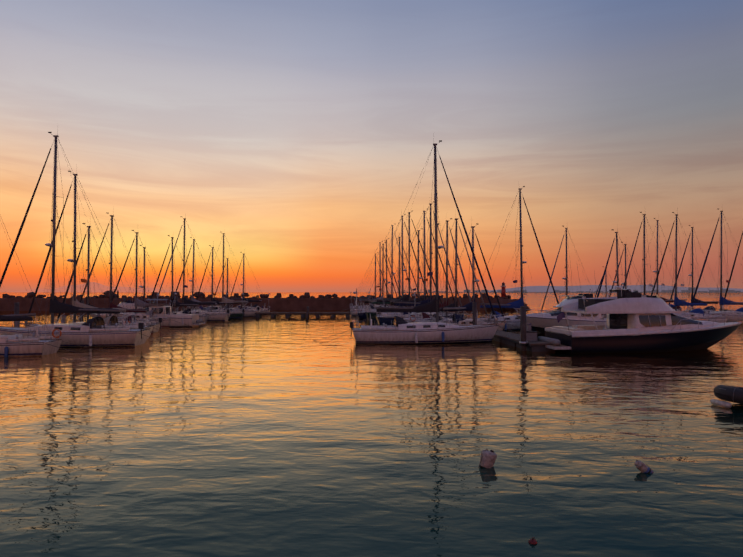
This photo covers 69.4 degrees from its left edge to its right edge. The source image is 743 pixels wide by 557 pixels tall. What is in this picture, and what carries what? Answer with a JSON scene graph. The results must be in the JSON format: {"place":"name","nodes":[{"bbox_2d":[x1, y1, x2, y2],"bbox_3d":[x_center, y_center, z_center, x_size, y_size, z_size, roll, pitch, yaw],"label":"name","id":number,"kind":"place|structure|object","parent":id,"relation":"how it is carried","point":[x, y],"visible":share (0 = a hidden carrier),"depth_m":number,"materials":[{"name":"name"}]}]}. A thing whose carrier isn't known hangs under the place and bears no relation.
{"place":"outdoors","nodes":[
{"label":"outdoors","id":0,"kind":"place"},
{"bbox_2d":[12,282,174,291],"bbox_3d":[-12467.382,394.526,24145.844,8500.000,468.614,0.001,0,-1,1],"label":"mountain","id":1,"kind":"structure","parent":0,"point":[104,288],"depth_m":24145.59,"materials":[{"name":"orange"}]},
{"bbox_2d":[0,292,742,556],"bbox_3d":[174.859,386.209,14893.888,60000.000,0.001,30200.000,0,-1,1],"label":"sea water","id":2,"kind":"structure","parent":0,"point":[276,436],"depth_m":12.41,"materials":[{"name":"teal liquid"}]},
{"bbox_2d":[0,218,108,356],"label":"sailboat","id":3,"kind":"object","parent":2,"relation":"on","point":[18,345],"visible":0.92,"depth_m":30.28,"materials":[{"name":"white plastic"}]},
{"bbox_2d":[0,132,184,346],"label":"sailboat","id":4,"kind":"object","parent":2,"relation":"on","point":[94,332],"visible":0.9,"depth_m":35.79,"materials":[{"name":"white plastic"}]},
{"bbox_2d":[20,171,180,340],"bbox_3d":[-20.132,-1.190,40.263,13.746,14.856,3.348,0,0,-4],"label":"sailboat","id":5,"kind":"object","parent":2,"relation":"on","point":[111,320],"visible":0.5,"depth_m":40.07,"materials":[{"name":"white plastic"}]},
{"bbox_2d":[14,297,189,327],"bbox_3d":[-28.061,4.199,61.021,2.508,3.871,61.980,0,-1,-5],"label":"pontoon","id":6,"kind":"object","parent":2,"relation":"on","point":[16,311],"visible":0.06,"depth_m":46.48,"materials":[{"name":"brown wood"}]},
{"bbox_2d":[54,223,161,333],"bbox_3d":[-21.064,0.632,44.468,12.136,11.478,2.940,0,-1,-5],"label":"sailboat","id":7,"kind":"object","parent":2,"relation":"on","point":[88,280],"visible":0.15,"depth_m":44.09,"materials":[{"name":"white plastic"}]},
{"bbox_2d":[90,294,142,318],"bbox_3d":[-27.843,3.289,60.381,8.048,4.432,2.962,0,-1,-2],"label":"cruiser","id":8,"kind":"object","parent":2,"relation":"on","point":[129,304],"visible":0.15,"depth_m":59.40,"materials":[{"name":"white plastic"}]},
{"bbox_2d":[67,215,176,332],"bbox_3d":[-21.375,-0.002,47.919,12.587,12.879,2.808,0,-2,-5],"label":"sailboat","id":9,"kind":"object","parent":2,"relation":"on","point":[157,326],"visible":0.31,"depth_m":47.72,"materials":[{"name":"white plastic"}]},
{"bbox_2d":[124,245,176,312],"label":"sailboat","id":10,"kind":"object","parent":2,"relation":"on","point":[143,277],"visible":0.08,"depth_m":58.63,"materials":[{"name":"black metal"}]},
{"bbox_2d":[101,230,201,326],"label":"sailboat","id":11,"kind":"object","parent":2,"relation":"on","point":[165,322],"visible":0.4,"depth_m":54.98,"materials":[{"name":"white plastic"}]},
{"bbox_2d":[113,306,204,326],"bbox_3d":[-22.461,4.140,56.137,9.346,2.688,3.388,0,-1,-5],"label":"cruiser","id":12,"kind":"object","parent":2,"relation":"on","point":[191,320],"visible":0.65,"depth_m":55.02,"materials":[{"name":"white plastic"}]},
{"bbox_2d":[149,235,230,322],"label":"sailboat","id":13,"kind":"object","parent":2,"relation":"on","point":[203,317],"visible":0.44,"depth_m":63.08,"materials":[{"name":"white plastic"}]},
{"bbox_2d":[155,214,248,320],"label":"sailboat","id":14,"kind":"object","parent":2,"relation":"on","point":[221,316],"visible":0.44,"depth_m":66.66,"materials":[{"name":"white plastic"}]},
{"bbox_2d":[173,237,244,319],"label":"sailboat","id":15,"kind":"object","parent":2,"relation":"on","point":[193,291],"visible":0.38,"depth_m":70.25,"materials":[{"name":"white plastic"}]},
{"bbox_2d":[186,306,239,310],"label":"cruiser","id":16,"kind":"object","parent":2,"relation":"on","point":[216,307],"visible":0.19,"depth_m":75.24,"materials":[{"name":"white plastic"}]},
{"bbox_2d":[194,241,246,317],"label":"sailboat","id":17,"kind":"object","parent":2,"relation":"on","point":[239,314],"visible":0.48,"depth_m":74.06,"materials":[{"name":"white plastic"}]},
{"bbox_2d":[195,233,265,316],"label":"sailboat","id":18,"kind":"object","parent":2,"relation":"on","point":[249,312],"visible":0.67,"depth_m":78.10,"materials":[{"name":"white plastic"}]},
{"bbox_2d":[214,258,248,307],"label":"sailboat","id":19,"kind":"object","parent":2,"relation":"on","point":[227,295],"visible":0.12,"depth_m":82.12,"materials":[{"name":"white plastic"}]},
{"bbox_2d":[226,249,275,311],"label":"sailboat","id":20,"kind":"object","parent":2,"relation":"on","point":[264,309],"visible":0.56,"depth_m":86.06,"materials":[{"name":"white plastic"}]},
{"bbox_2d":[0,298,518,310],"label":"breakwater wall","id":21,"kind":"structure","parent":2,"relation":"in","point":[297,304],"depth_m":106.08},
{"bbox_2d":[499,282,507,298],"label":"harbour light","id":22,"kind":"object","parent":21,"relation":"on","point":[503,292],"visible":0.92,"depth_m":111.15,"materials":[{"name":"concrete"}]},
{"bbox_2d":[2,290,529,309],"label":"breakwater rocks","id":23,"kind":"object","parent":2,"relation":"in","point":[201,295],"visible":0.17,"depth_m":108.06,"materials":[{"name":"black stone"}]},
{"bbox_2d":[255,306,350,319],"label":"pier walkway","id":24,"kind":"structure","parent":2,"relation":"on","point":[289,314],"depth_m":75.45,"materials":[{"name":"grey concrete"}]},
{"bbox_2d":[336,252,389,311],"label":"sailboat","id":25,"kind":"object","parent":2,"relation":"on","point":[374,280],"visible":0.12,"depth_m":97.89,"materials":[{"name":"black metal"}]},
{"bbox_2d":[346,241,397,309],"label":"sailboat","id":26,"kind":"object","parent":2,"relation":"on","point":[353,307],"visible":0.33,"depth_m":93.89,"materials":[{"name":"black metal"}]},
{"bbox_2d":[335,225,413,315],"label":"sailboat","id":27,"kind":"object","parent":2,"relation":"on","point":[353,312],"visible":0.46,"depth_m":81.90,"materials":[{"name":"black metal"}]},
{"bbox_2d":[357,238,398,308],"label":"sailboat","id":28,"kind":"object","parent":2,"relation":"on","point":[386,256],"visible":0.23,"depth_m":85.99,"materials":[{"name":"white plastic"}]},
{"bbox_2d":[357,242,404,307],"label":"sailboat","id":29,"kind":"object","parent":2,"relation":"on","point":[383,280],"visible":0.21,"depth_m":89.84,"materials":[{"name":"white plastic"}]},
{"bbox_2d":[350,237,420,316],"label":"sailboat","id":30,"kind":"object","parent":2,"relation":"on","point":[399,292],"visible":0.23,"depth_m":77.83,"materials":[{"name":"black metal"}]},
{"bbox_2d":[345,210,428,318],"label":"sailboat","id":31,"kind":"object","parent":2,"relation":"on","point":[362,315],"visible":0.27,"depth_m":73.98,"materials":[{"name":"black metal"}]},
{"bbox_2d":[342,212,443,320],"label":"sailboat","id":32,"kind":"object","parent":2,"relation":"on","point":[373,313],"visible":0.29,"depth_m":69.80,"materials":[{"name":"black metal"}]},
{"bbox_2d":[361,228,440,321],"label":"sailboat","id":33,"kind":"object","parent":2,"relation":"on","point":[418,283],"visible":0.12,"depth_m":65.84,"materials":[{"name":"black metal"}]},
{"bbox_2d":[348,201,466,325],"bbox_3d":[3.718,-1.097,57.612,15.885,15.573,3.517,0,0,-4],"label":"sailboat","id":34,"kind":"object","parent":2,"relation":"on","point":[388,317],"visible":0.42,"depth_m":57.58,"materials":[{"name":"white plastic"}]},
{"bbox_2d":[356,211,465,323],"bbox_3d":[3.652,-0.928,61.893,15.380,15.470,3.485,0,-2,-2],"label":"sailboat","id":35,"kind":"object","parent":2,"relation":"on","point":[425,286],"visible":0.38,"depth_m":61.90,"materials":[{"name":"black"}]},
{"bbox_2d":[314,140,517,343],"bbox_3d":[2.235,-2.218,38.654,17.136,16.794,3.868,0,-3,-3],"label":"sailboat","id":36,"kind":"object","parent":2,"relation":"on","point":[401,331],"visible":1,"depth_m":37.63,"materials":[{"name":"white plastic"}]},
{"bbox_2d":[388,218,472,324],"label":"sailboat","id":37,"kind":"object","parent":2,"relation":"on","point":[424,316],"visible":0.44,"depth_m":53.84,"materials":[{"name":"black metal"}]},
{"bbox_2d":[410,216,505,326],"bbox_3d":[6.108,0.071,49.675,12.365,12.898,2.860,0,0,-3],"label":"sailboat","id":38,"kind":"object","parent":2,"relation":"on","point":[455,304],"visible":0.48,"depth_m":49.72,"materials":[{"name":"black metal"}]},
{"bbox_2d":[432,226,517,330],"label":"sailboat","id":39,"kind":"object","parent":2,"relation":"on","point":[468,307],"visible":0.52,"depth_m":45.67,"materials":[{"name":"black plastic"}]},
{"bbox_2d":[478,449,496,467],"bbox_3d":[2.359,3.767,11.004,0.370,0.566,0.285,16,-2,-23],"label":"white buoy","id":40,"kind":"object","parent":2,"relation":"on","point":[487,458],"visible":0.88,"depth_m":10.90,"materials":[{"name":"plastic"}]},
{"bbox_2d":[465,186,558,330],"bbox_3d":[11.976,-1.515,51.618,16.298,16.148,3.673,0,-3,-8],"label":"sailboat","id":41,"kind":"object","parent":2,"relation":"on","point":[515,320],"visible":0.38,"depth_m":51.65,"materials":[{"name":"white plastic"}]},
{"bbox_2d":[473,302,554,351],"bbox_3d":[9.573,3.703,39.755,2.208,3.771,15.130,0,-1,-5],"label":"pontoon","id":42,"kind":"object","parent":2,"relation":"on","point":[524,340],"visible":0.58,"depth_m":33.82,"materials":[{"name":"grey concrete"}]},
{"bbox_2d":[528,537,536,543],"bbox_3d":[2.298,3.772,7.647,0.128,0.184,0.116,0,-1,1],"label":"red buoy","id":43,"kind":"object","parent":2,"relation":"on","point":[532,541],"visible":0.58,"depth_m":7.62,"materials":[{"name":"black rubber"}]},
{"bbox_2d":[513,281,630,332],"bbox_3d":[18.413,2.432,47.662,12.180,5.718,4.344,0,-1,-7],"label":"motorboat","id":44,"kind":"object","parent":2,"relation":"on","point":[540,322],"visible":0.48,"depth_m":46.26,"materials":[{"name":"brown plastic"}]},
{"bbox_2d":[540,228,604,316],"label":"sailboat","id":45,"kind":"object","parent":2,"relation":"on","point":[567,282],"visible":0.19,"depth_m":61.57,"materials":[{"name":"black metal"}]},
{"bbox_2d":[594,266,608,314],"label":"sailboat","id":46,"kind":"object","parent":2,"relation":"on","point":[605,286],"visible":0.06,"depth_m":83.50,"materials":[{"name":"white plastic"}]},
{"bbox_2d":[597,229,644,297],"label":"sailboat","id":47,"kind":"object","parent":2,"relation":"on","point":[617,281],"visible":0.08,"depth_m":53.72,"materials":[{"name":"black metal"}]},
{"bbox_2d":[604,242,643,316],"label":"sailboat","id":48,"kind":"object","parent":2,"relation":"on","point":[625,271],"visible":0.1,"depth_m":65.52,"materials":[{"name":"black metal"}]},
{"bbox_2d":[537,266,742,352],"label":"motor yacht","id":49,"kind":"object","parent":2,"relation":"on","point":[636,322],"visible":1,"depth_m":31.87,"materials":[{"name":"white plastic"}]},
{"bbox_2d":[634,460,653,472],"bbox_3d":[5.417,3.774,10.648,0.489,0.193,0.174,41,-14,-2],"label":"buoy","id":50,"kind":"object","parent":2,"relation":"on","point":[642,467],"visible":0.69,"depth_m":10.58,"materials":[{"name":"white plastic"}]},
{"bbox_2d":[623,212,692,318],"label":"sailboat","id":51,"kind":"object","parent":2,"relation":"on","point":[644,264],"visible":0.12,"depth_m":56.54,"materials":[{"name":"black metal"}]},
{"bbox_2d":[636,218,700,311],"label":"sailboat","id":52,"kind":"object","parent":2,"relation":"on","point":[665,300],"visible":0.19,"depth_m":67.41,"materials":[{"name":"grey metal"}]},
{"bbox_2d":[651,207,732,322],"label":"sailboat","id":53,"kind":"object","parent":2,"relation":"on","point":[699,313],"visible":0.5,"depth_m":59.35,"materials":[{"name":"white plastic"}]},
{"bbox_2d":[669,225,733,312],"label":"sailboat","id":54,"kind":"object","parent":2,"relation":"on","point":[707,309],"visible":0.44,"depth_m":69.38,"materials":[{"name":"grey metal"}]},
{"bbox_2d":[685,209,742,323],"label":"sailboat","id":55,"kind":"object","parent":2,"relation":"on","point":[722,300],"visible":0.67,"depth_m":62.26,"materials":[{"name":"white plastic"}]},
{"bbox_2d":[710,385,742,407],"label":"dinghy","id":56,"kind":"object","parent":2,"relation":"on","point":[733,394],"visible":1,"depth_m":16.54,"materials":[{"name":"black rubber"}]},
{"bbox_2d":[718,232,742,310],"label":"sailboat","id":57,"kind":"object","parent":2,"relation":"on","point":[731,276],"visible":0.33,"depth_m":71.25,"materials":[{"name":"black metal"}]},
{"bbox_2d":[0,0,742,291],"label":"sky","id":58,"kind":"structure","parent":0,"point":[298,132],"materials":[{"name":"orange"}]},
{"bbox_2d":[396,285,742,292],"bbox_3d":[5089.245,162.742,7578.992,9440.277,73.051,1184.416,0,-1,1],"label":"distant hills","id":59,"kind":"structure","parent":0,"point":[689,290],"depth_m":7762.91,"materials":[{"name":"blue"}]}
]}

